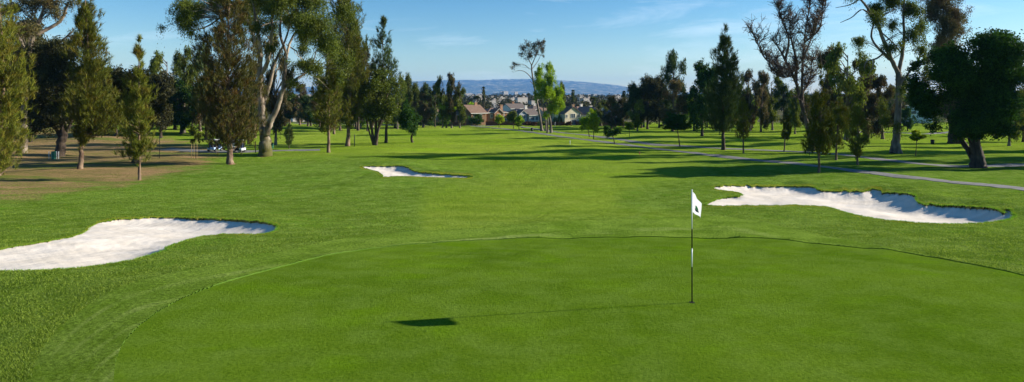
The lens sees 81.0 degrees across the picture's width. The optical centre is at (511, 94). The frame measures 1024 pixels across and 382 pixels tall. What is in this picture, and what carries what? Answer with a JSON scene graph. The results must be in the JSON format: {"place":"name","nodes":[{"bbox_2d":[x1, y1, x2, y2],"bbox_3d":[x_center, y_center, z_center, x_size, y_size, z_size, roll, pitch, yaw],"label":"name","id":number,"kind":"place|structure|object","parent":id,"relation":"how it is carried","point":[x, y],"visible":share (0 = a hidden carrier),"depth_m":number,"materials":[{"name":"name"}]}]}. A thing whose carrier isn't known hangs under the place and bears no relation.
{"place":"outdoors","nodes":[
{"label":"outdoors","id":0,"kind":"place"},
{"bbox_2d":[161,148,319,152],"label":"cart path","id":1,"kind":"structure","parent":0,"point":[197,150],"depth_m":96.76,"materials":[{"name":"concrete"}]},
{"bbox_2d":[276,79,700,95],"bbox_3d":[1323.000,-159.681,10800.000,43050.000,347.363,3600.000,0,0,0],"label":"hills","id":2,"kind":"structure","parent":0,"point":[519,86],"depth_m":10644.95,"materials":[{"name":"blue"}]},
{"bbox_2d":[0,96,1023,381],"bbox_3d":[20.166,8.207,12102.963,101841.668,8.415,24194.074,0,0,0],"label":"ground","id":3,"kind":"structure","parent":0,"point":[562,188],"depth_m":43.52,"materials":[{"name":"green plant"}]},
{"bbox_2d":[0,0,41,175],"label":"pine tree","id":4,"kind":"object","parent":3,"relation":"on","point":[13,96],"visible":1,"depth_m":60.16,"materials":[{"name":"green plant"}]},
{"bbox_2d":[9,13,50,141],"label":"background tree","id":5,"kind":"object","parent":3,"relation":"on","point":[28,19],"visible":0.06,"depth_m":117.48,"materials":[{"name":"green plant"}]},
{"bbox_2d":[0,0,81,152],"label":"eucalyptus tree","id":6,"kind":"object","parent":3,"relation":"on","point":[33,29],"visible":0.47,"depth_m":91.02,"materials":[{"name":"green plant"}]},
{"bbox_2d":[13,34,81,156],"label":"oak tree","id":7,"kind":"object","parent":3,"relation":"on","point":[50,70],"visible":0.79,"depth_m":85.62,"materials":[{"name":"green plant"}]},
{"bbox_2d":[48,0,129,168],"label":"pine tree","id":8,"kind":"object","parent":3,"relation":"on","point":[93,102],"visible":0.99,"depth_m":65.67,"materials":[{"name":"green plant"}]},
{"bbox_2d":[99,65,167,162],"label":"shade tree","id":9,"kind":"object","parent":3,"relation":"on","point":[159,106],"visible":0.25,"depth_m":75.09,"materials":[{"name":"green plant"}]},
{"bbox_2d":[112,33,160,179],"bbox_3d":[-35.219,1.124,56.685,3.911,14.161,3.929,0,0,11],"label":"pine tree","id":10,"kind":"object","parent":3,"relation":"on","point":[140,115],"visible":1,"depth_m":56.38,"materials":[{"name":"green plant"}]},
{"bbox_2d":[0,218,275,270],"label":"sand bunker","id":11,"kind":"object","parent":3,"relation":"on","point":[112,241],"visible":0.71,"depth_m":19.62},
{"bbox_2d":[0,217,277,249],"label":"bunker lip","id":12,"kind":"object","parent":3,"relation":"on","point":[236,220],"visible":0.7,"depth_m":25.83,"materials":[{"name":"green plant"}]},
{"bbox_2d":[0,216,281,271],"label":"bunker edge grass","id":13,"kind":"structure","parent":3,"relation":"on","point":[172,245],"depth_m":18.49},
{"bbox_2d":[148,70,177,137],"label":"background tree","id":14,"kind":"object","parent":3,"relation":"on","point":[165,81],"visible":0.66,"depth_m":134.13,"materials":[{"name":"green plant"}]},
{"bbox_2d":[147,50,182,128],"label":"background tree","id":15,"kind":"object","parent":3,"relation":"on","point":[155,66],"visible":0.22,"depth_m":148.71,"materials":[{"name":"green plant"}]},
{"bbox_2d":[169,76,198,133],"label":"background tree","id":16,"kind":"object","parent":3,"relation":"on","point":[183,120],"visible":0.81,"depth_m":141.87,"materials":[{"name":"green plant"}]},
{"bbox_2d":[170,44,199,132],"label":"background tree","id":17,"kind":"object","parent":3,"relation":"on","point":[188,78],"visible":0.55,"depth_m":143.47,"materials":[{"name":"green plant"}]},
{"bbox_2d":[185,70,203,131],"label":"background tree","id":18,"kind":"object","parent":3,"relation":"on","point":[199,119],"visible":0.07,"depth_m":148.88,"materials":[{"name":"green plant"}]},
{"bbox_2d":[188,125,201,156],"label":"young tree","id":19,"kind":"object","parent":3,"relation":"on","point":[192,130],"visible":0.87,"depth_m":81.65,"materials":[{"name":"green plant"}]},
{"bbox_2d":[190,42,220,139],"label":"background tree","id":20,"kind":"object","parent":3,"relation":"on","point":[198,64],"visible":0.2,"depth_m":127.95,"materials":[{"name":"green plant"}]},
{"bbox_2d":[178,0,272,164],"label":"pine tree","id":21,"kind":"object","parent":3,"relation":"on","point":[225,91],"visible":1,"depth_m":74.12,"materials":[{"name":"green plant"}]},
{"bbox_2d":[241,73,257,143],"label":"background tree","id":22,"kind":"object","parent":3,"relation":"on","point":[251,112],"visible":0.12,"depth_m":114.33,"materials":[{"name":"green plant"}]},
{"bbox_2d":[156,0,362,156],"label":"eucalyptus tree","id":23,"kind":"object","parent":3,"relation":"on","point":[308,28],"visible":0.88,"depth_m":85.66,"materials":[{"name":"green plant"}]},
{"bbox_2d":[262,29,294,144],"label":"background tree","id":24,"kind":"object","parent":3,"relation":"on","point":[277,122],"visible":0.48,"depth_m":112.66,"materials":[{"name":"green plant"}]},
{"bbox_2d":[275,90,295,125],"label":"background tree","id":25,"kind":"object","parent":3,"relation":"on","point":[287,107],"visible":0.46,"depth_m":195.14,"materials":[{"name":"green plant"}]},
{"bbox_2d":[283,123,293,148],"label":"pine tree","id":26,"kind":"object","parent":3,"relation":"on","point":[288,135],"visible":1,"depth_m":100.64,"materials":[{"name":"green plant"}]},
{"bbox_2d":[282,89,297,119],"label":"background tree","id":27,"kind":"object","parent":3,"relation":"on","point":[292,102],"visible":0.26,"depth_m":210.89,"materials":[{"name":"green plant"}]},
{"bbox_2d":[291,83,307,124],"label":"background tree","id":28,"kind":"object","parent":3,"relation":"on","point":[303,92],"visible":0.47,"depth_m":222.52,"materials":[{"name":"green plant"}]},
{"bbox_2d":[297,94,314,125],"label":"background tree","id":29,"kind":"object","parent":3,"relation":"on","point":[301,115],"visible":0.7,"depth_m":210.44,"materials":[{"name":"green plant"}]},
{"bbox_2d":[300,93,314,125],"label":"background tree","id":30,"kind":"object","parent":3,"relation":"on","point":[310,114],"visible":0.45,"depth_m":210.30,"materials":[{"name":"green plant"}]},
{"bbox_2d":[308,76,327,126],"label":"background tree","id":31,"kind":"object","parent":3,"relation":"on","point":[312,103],"visible":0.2,"depth_m":189.29,"materials":[{"name":"green plant"}]},
{"bbox_2d":[311,56,344,152],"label":"pine tree","id":32,"kind":"object","parent":3,"relation":"on","point":[325,98],"visible":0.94,"depth_m":91.64,"materials":[{"name":"green plant"}]},
{"bbox_2d":[319,0,373,145],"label":"pine tree","id":33,"kind":"object","parent":3,"relation":"on","point":[349,105],"visible":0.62,"depth_m":106.97,"materials":[{"name":"green plant"}]},
{"bbox_2d":[347,30,369,130],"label":"background tree","id":34,"kind":"object","parent":3,"relation":"on","point":[358,128],"visible":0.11,"depth_m":166.34,"materials":[{"name":"green plant"}]},
{"bbox_2d":[359,45,375,130],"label":"background tree","id":35,"kind":"object","parent":3,"relation":"on","point":[366,58],"visible":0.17,"depth_m":165.76,"materials":[{"name":"green plant"}]},
{"bbox_2d":[353,67,403,144],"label":"multi stemmed tree","id":36,"kind":"object","parent":3,"relation":"on","point":[379,106],"visible":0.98,"depth_m":108.73,"materials":[{"name":"green plant"}]},
{"bbox_2d":[361,15,405,142],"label":"pine tree","id":37,"kind":"object","parent":3,"relation":"on","point":[379,41],"visible":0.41,"depth_m":115.06,"materials":[{"name":"green plant"}]},
{"bbox_2d":[386,74,407,128],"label":"background tree","id":38,"kind":"object","parent":3,"relation":"on","point":[395,119],"visible":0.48,"depth_m":181.14,"materials":[{"name":"green plant"}]},
{"bbox_2d":[402,72,413,107],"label":"background tree","id":39,"kind":"object","parent":3,"relation":"on","point":[408,81],"visible":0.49,"depth_m":209.51,"materials":[{"name":"green plant"}]},
{"bbox_2d":[397,94,421,142],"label":"leaning bush tree","id":40,"kind":"object","parent":3,"relation":"on","point":[407,118],"visible":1,"depth_m":114.28,"materials":[{"name":"green plant"}]},
{"bbox_2d":[408,82,419,114],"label":"background tree","id":41,"kind":"object","parent":3,"relation":"on","point":[416,89],"visible":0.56,"depth_m":211.23,"materials":[{"name":"green plant"}]},
{"bbox_2d":[363,166,466,176],"bbox_3d":[-10.499,7.982,63.211,8.364,0.718,16.289,0,0,-22],"label":"bunker lip","id":42,"kind":"object","parent":3,"relation":"on","point":[415,171],"visible":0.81,"depth_m":61.52,"materials":[{"name":"green plant"}]},
{"bbox_2d":[360,165,472,177],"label":"bunker edge grass","id":43,"kind":"structure","parent":3,"relation":"on","point":[418,171],"depth_m":59.17,"materials":[{"name":"green plant"}]},
{"bbox_2d":[364,166,469,177],"bbox_3d":[-10.499,8.090,63.211,8.364,0.830,16.289,0,0,-22],"label":"sand bunker","id":44,"kind":"object","parent":3,"relation":"on","point":[394,171],"visible":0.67,"depth_m":62.81},
{"bbox_2d":[411,93,432,127],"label":"background tree","id":45,"kind":"object","parent":3,"relation":"on","point":[424,111],"visible":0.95,"depth_m":190.48,"materials":[{"name":"green plant"}]},
{"bbox_2d":[416,82,431,126],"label":"background tree","id":46,"kind":"object","parent":3,"relation":"on","point":[426,87],"visible":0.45,"depth_m":197.25,"materials":[{"name":"green plant"}]},
{"bbox_2d":[428,83,440,126],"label":"background tree","id":47,"kind":"object","parent":3,"relation":"on","point":[434,111],"visible":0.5,"depth_m":199.49,"materials":[{"name":"green plant"}]},
{"bbox_2d":[434,75,453,127],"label":"background tree","id":48,"kind":"object","parent":3,"relation":"on","point":[443,99],"visible":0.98,"depth_m":189.32,"materials":[{"name":"green plant"}]},
{"bbox_2d":[436,102,456,127],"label":"background tree","id":49,"kind":"object","parent":3,"relation":"on","point":[439,116],"visible":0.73,"depth_m":189.40,"materials":[{"name":"green plant"}]},
{"bbox_2d":[445,73,461,127],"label":"background tree","id":50,"kind":"object","parent":3,"relation":"on","point":[452,112],"visible":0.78,"depth_m":189.79,"materials":[{"name":"green plant"}]},
{"bbox_2d":[453,84,467,127],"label":"background tree","id":51,"kind":"object","parent":3,"relation":"on","point":[461,108],"visible":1,"depth_m":190.36,"materials":[{"name":"green plant"}]},
{"bbox_2d":[463,102,487,124],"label":"house","id":52,"kind":"structure","parent":3,"relation":"on","point":[471,110],"depth_m":221.50,"materials":[{"name":"brown paint"}]},
{"bbox_2d":[485,105,507,121],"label":"house","id":53,"kind":"structure","parent":3,"relation":"on","point":[492,112],"depth_m":224.80,"materials":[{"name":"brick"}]},
{"bbox_2d":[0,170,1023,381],"bbox_3d":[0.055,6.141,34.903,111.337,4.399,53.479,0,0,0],"label":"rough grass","id":54,"kind":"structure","parent":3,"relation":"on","point":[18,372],"depth_m":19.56,"materials":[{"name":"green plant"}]},
{"bbox_2d":[506,111,517,128],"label":"young tree","id":55,"kind":"object","parent":3,"relation":"on","point":[511,116],"visible":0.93,"depth_m":185.05,"materials":[{"name":"green plant"}]},
{"bbox_2d":[503,101,527,111],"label":"house","id":56,"kind":"structure","parent":3,"relation":"on","point":[512,105],"depth_m":272.97,"materials":[{"name":"white paint"}]},
{"bbox_2d":[507,108,527,123],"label":"house","id":57,"kind":"structure","parent":3,"relation":"on","point":[523,113],"depth_m":226.69,"materials":[{"name":"blue paint"}]},
{"bbox_2d":[510,38,545,130],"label":"eucalyptus tree","id":58,"kind":"object","parent":3,"relation":"on","point":[532,47],"visible":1,"depth_m":168.34,"materials":[{"name":"green plant"}]},
{"bbox_2d":[522,105,538,121],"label":"house","id":59,"kind":"structure","parent":3,"relation":"on","point":[532,115],"depth_m":227.71,"materials":[{"name":"white paint"}]},
{"bbox_2d":[532,60,565,132],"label":"poplar tree","id":60,"kind":"object","parent":3,"relation":"on","point":[554,94],"visible":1,"depth_m":152.93,"materials":[{"name":"green plant"}]},
{"bbox_2d":[551,106,581,124],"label":"house","id":61,"kind":"structure","parent":3,"relation":"on","point":[571,113],"depth_m":222.05,"materials":[{"name":"beige paint"}]},
{"bbox_2d":[114,236,1022,368],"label":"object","id":62,"kind":"object","parent":3,"relation":"on","point":[555,238],"visible":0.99,"depth_m":17.16,"materials":[{"name":"green plant"}]},
{"bbox_2d":[114,236,1023,381],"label":"putting green","id":63,"kind":"object","parent":3,"relation":"on","point":[608,309],"visible":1,"depth_m":10.78,"materials":[{"name":"green plant"}]},
{"bbox_2d":[691,190,701,301],"bbox_3d":[3.525,2.973,11.458,0.044,2.285,0.369,0,0,-11],"label":"flagstick","id":64,"kind":"object","parent":63,"relation":"on","point":[696,204],"visible":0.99,"depth_m":11.61,"materials":[{"name":"black paint"}]},
{"bbox_2d":[578,111,590,136],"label":"young tree","id":65,"kind":"object","parent":3,"relation":"on","point":[584,120],"visible":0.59,"depth_m":138.74,"materials":[{"name":"green plant"}]},
{"bbox_2d":[221,93,948,118],"bbox_3d":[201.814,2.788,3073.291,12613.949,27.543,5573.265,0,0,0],"label":"distant trees","id":66,"kind":"object","parent":3,"relation":"on","point":[466,99],"visible":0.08,"depth_m":491.12,"materials":[{"name":"green plant"}]},
{"bbox_2d":[577,106,599,118],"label":"house","id":67,"kind":"structure","parent":3,"relation":"on","point":[583,110],"depth_m":233.11,"materials":[{"name":"grey paint"}]},
{"bbox_2d":[586,108,599,138],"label":"young tree","id":68,"kind":"object","parent":3,"relation":"on","point":[593,123],"visible":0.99,"depth_m":131.97,"materials":[{"name":"green plant"}]},
{"bbox_2d":[594,99,607,125],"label":"background tree","id":69,"kind":"object","parent":3,"relation":"on","point":[602,104],"visible":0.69,"depth_m":211.55,"materials":[{"name":"green plant"}]},
{"bbox_2d":[600,95,623,128],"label":"background tree","id":70,"kind":"object","parent":3,"relation":"on","point":[614,109],"visible":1,"depth_m":184.26,"materials":[{"name":"green plant"}]},
{"bbox_2d":[603,125,621,143],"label":"young tree","id":71,"kind":"object","parent":3,"relation":"on","point":[608,131],"visible":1,"depth_m":114.20,"materials":[{"name":"green plant"}]},
{"bbox_2d":[618,97,629,126],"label":"background tree","id":72,"kind":"object","parent":3,"relation":"on","point":[621,100],"visible":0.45,"depth_m":199.34,"materials":[{"name":"green plant"}]},
{"bbox_2d":[622,80,643,122],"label":"background tree","id":73,"kind":"object","parent":3,"relation":"on","point":[634,93],"visible":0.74,"depth_m":183.71,"materials":[{"name":"green plant"}]},
{"bbox_2d":[626,99,644,130],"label":"background tree","id":74,"kind":"object","parent":3,"relation":"on","point":[639,105],"visible":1,"depth_m":166.78,"materials":[{"name":"green plant"}]},
{"bbox_2d":[634,73,660,128],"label":"background tree","id":75,"kind":"object","parent":3,"relation":"on","point":[648,89],"visible":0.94,"depth_m":183.23,"materials":[{"name":"green plant"}]},
{"bbox_2d":[650,73,666,127],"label":"background tree","id":76,"kind":"object","parent":3,"relation":"on","point":[659,79],"visible":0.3,"depth_m":196.77,"materials":[{"name":"green plant"}]},
{"bbox_2d":[658,78,687,130],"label":"background tree","id":77,"kind":"object","parent":3,"relation":"on","point":[674,86],"visible":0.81,"depth_m":168.88,"materials":[{"name":"green plant"}]},
{"bbox_2d":[660,47,686,109],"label":"background tree","id":78,"kind":"object","parent":3,"relation":"on","point":[671,68],"visible":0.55,"depth_m":180.86,"materials":[{"name":"green plant"}]},
{"bbox_2d":[659,111,692,145],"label":"young tree","id":79,"kind":"object","parent":3,"relation":"on","point":[671,121],"visible":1,"depth_m":108.25,"materials":[{"name":"green plant"}]},
{"bbox_2d":[683,86,703,130],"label":"background tree","id":80,"kind":"object","parent":3,"relation":"on","point":[686,95],"visible":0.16,"depth_m":169.00,"materials":[{"name":"green plant"}]},
{"bbox_2d":[686,57,716,135],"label":"background tree","id":81,"kind":"object","parent":3,"relation":"on","point":[704,73],"visible":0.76,"depth_m":136.70,"materials":[{"name":"green plant"}]},
{"bbox_2d":[700,23,751,149],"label":"pine tree","id":82,"kind":"object","parent":3,"relation":"on","point":[722,98],"visible":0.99,"depth_m":98.95,"materials":[{"name":"green plant"}]},
{"bbox_2d":[732,96,753,153],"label":"pine tree","id":83,"kind":"object","parent":3,"relation":"on","point":[742,127],"visible":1,"depth_m":89.05,"materials":[{"name":"green plant"}]},
{"bbox_2d":[739,68,763,130],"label":"background tree","id":84,"kind":"object","parent":3,"relation":"on","point":[748,76],"visible":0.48,"depth_m":169.02,"materials":[{"name":"green plant"}]},
{"bbox_2d":[751,70,771,131],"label":"background tree","id":85,"kind":"object","parent":3,"relation":"on","point":[762,104],"visible":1,"depth_m":161.23,"materials":[{"name":"green plant"}]},
{"bbox_2d":[760,76,782,129],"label":"background tree","id":86,"kind":"object","parent":3,"relation":"on","point":[770,110],"visible":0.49,"depth_m":172.04,"materials":[{"name":"green plant"}]},
{"bbox_2d":[773,82,792,128],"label":"background tree","id":87,"kind":"object","parent":3,"relation":"on","point":[783,92],"visible":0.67,"depth_m":167.38,"materials":[{"name":"green plant"}]},
{"bbox_2d":[742,0,829,150],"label":"bare tree","id":88,"kind":"object","parent":3,"relation":"on","point":[812,30],"visible":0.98,"depth_m":97.34,"materials":[{"name":"brown plant"}]},
{"bbox_2d":[779,113,792,150],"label":"pine tree","id":89,"kind":"object","parent":3,"relation":"on","point":[785,134],"visible":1,"depth_m":97.28,"materials":[{"name":"green plant"}]},
{"bbox_2d":[788,87,801,133],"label":"background tree","id":90,"kind":"object","parent":3,"relation":"on","point":[795,117],"visible":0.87,"depth_m":152.66,"materials":[{"name":"green plant"}]},
{"bbox_2d":[799,63,840,172],"bbox_3d":[31.971,1.687,62.326,4.011,13.037,3.388,0,0,33],"label":"pine tree","id":91,"kind":"object","parent":3,"relation":"on","point":[819,134],"visible":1,"depth_m":62.09,"materials":[{"name":"green plant"}]},
{"bbox_2d":[815,45,843,128],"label":"background tree","id":92,"kind":"object","parent":3,"relation":"on","point":[822,56],"visible":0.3,"depth_m":138.21,"materials":[{"name":"green plant"}]},
{"bbox_2d":[827,96,851,159],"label":"pine tree","id":93,"kind":"object","parent":3,"relation":"on","point":[839,121],"visible":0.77,"depth_m":79.14,"materials":[{"name":"green plant"}]},
{"bbox_2d":[821,41,877,139],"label":"background tree","id":94,"kind":"object","parent":3,"relation":"on","point":[855,95],"visible":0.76,"depth_m":121.83,"materials":[{"name":"green plant"}]},
{"bbox_2d":[839,58,873,133],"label":"background tree","id":95,"kind":"object","parent":3,"relation":"on","point":[854,65],"visible":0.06,"depth_m":142.02,"materials":[{"name":"green plant"}]},
{"bbox_2d":[840,103,873,164],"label":"pine tree","id":96,"kind":"object","parent":3,"relation":"on","point":[858,121],"visible":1,"depth_m":71.90,"materials":[{"name":"green plant"}]},
{"bbox_2d":[707,185,1011,223],"bbox_3d":[18.645,6.472,36.749,13.611,2.316,24.191,0,0,14],"label":"sand bunker","id":97,"kind":"object","parent":3,"relation":"on","point":[875,204],"visible":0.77,"depth_m":36.99},
{"bbox_2d":[708,185,1010,214],"bbox_3d":[18.645,6.380,36.749,13.611,2.211,24.191,0,0,14],"label":"bunker lip","id":98,"kind":"object","parent":3,"relation":"on","point":[970,208],"visible":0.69,"depth_m":39.93,"materials":[{"name":"green plant"}]},
{"bbox_2d":[704,184,1016,224],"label":"bunker edge grass","id":99,"kind":"structure","parent":3,"relation":"on","point":[1013,214],"depth_m":32.89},
{"bbox_2d":[857,73,883,137],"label":"background tree","id":100,"kind":"object","parent":3,"relation":"on","point":[867,86],"visible":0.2,"depth_m":135.67,"materials":[{"name":"green plant"}]},
{"bbox_2d":[863,73,895,138],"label":"background tree","id":101,"kind":"object","parent":3,"relation":"on","point":[880,81],"visible":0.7,"depth_m":131.93,"materials":[{"name":"green plant"}]},
{"bbox_2d":[836,0,931,153],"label":"eucalyptus tree","id":102,"kind":"object","parent":3,"relation":"on","point":[877,14],"visible":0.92,"depth_m":93.37,"materials":[{"name":"green plant"}]},
{"bbox_2d":[901,106,916,130],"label":"background tree","id":103,"kind":"object","parent":3,"relation":"on","point":[909,123],"visible":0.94,"depth_m":171.27,"materials":[{"name":"green plant"}]},
{"bbox_2d":[908,129,926,155],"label":"young tree","id":104,"kind":"object","parent":3,"relation":"on","point":[916,136],"visible":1,"depth_m":86.84,"materials":[{"name":"green plant"}]},
{"bbox_2d":[905,106,931,122],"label":"office building","id":105,"kind":"structure","parent":3,"relation":"on","point":[914,113],"depth_m":248.17,"materials":[{"name":"glass"}]},
{"bbox_2d":[917,0,973,143],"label":"eucalyptus tree","id":106,"kind":"object","parent":3,"relation":"on","point":[948,18],"visible":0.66,"depth_m":114.69,"materials":[{"name":"green plant"}]},
{"bbox_2d":[902,27,1023,167],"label":"ficus tree","id":107,"kind":"object","parent":3,"relation":"on","point":[983,88],"visible":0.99,"depth_m":68.55,"materials":[{"name":"green plant"}]},
{"bbox_2d":[1001,89,1023,145],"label":"background tree","id":108,"kind":"object","parent":3,"relation":"on","point":[1014,136],"visible":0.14,"depth_m":107.92,"materials":[{"name":"green plant"}]},
{"bbox_2d":[1,0,1023,93],"label":"sky","id":109,"kind":"structure","parent":0,"point":[613,42],"materials":[{"name":"blue"}]},
{"bbox_2d":[476,126,1023,190],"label":"cart path","id":110,"kind":"structure","parent":0,"point":[894,175],"depth_m":69.17,"materials":[{"name":"concrete"}]},
{"bbox_2d":[520,126,1023,166],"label":"cart path","id":111,"kind":"structure","parent":0,"point":[943,165],"depth_m":94.79,"materials":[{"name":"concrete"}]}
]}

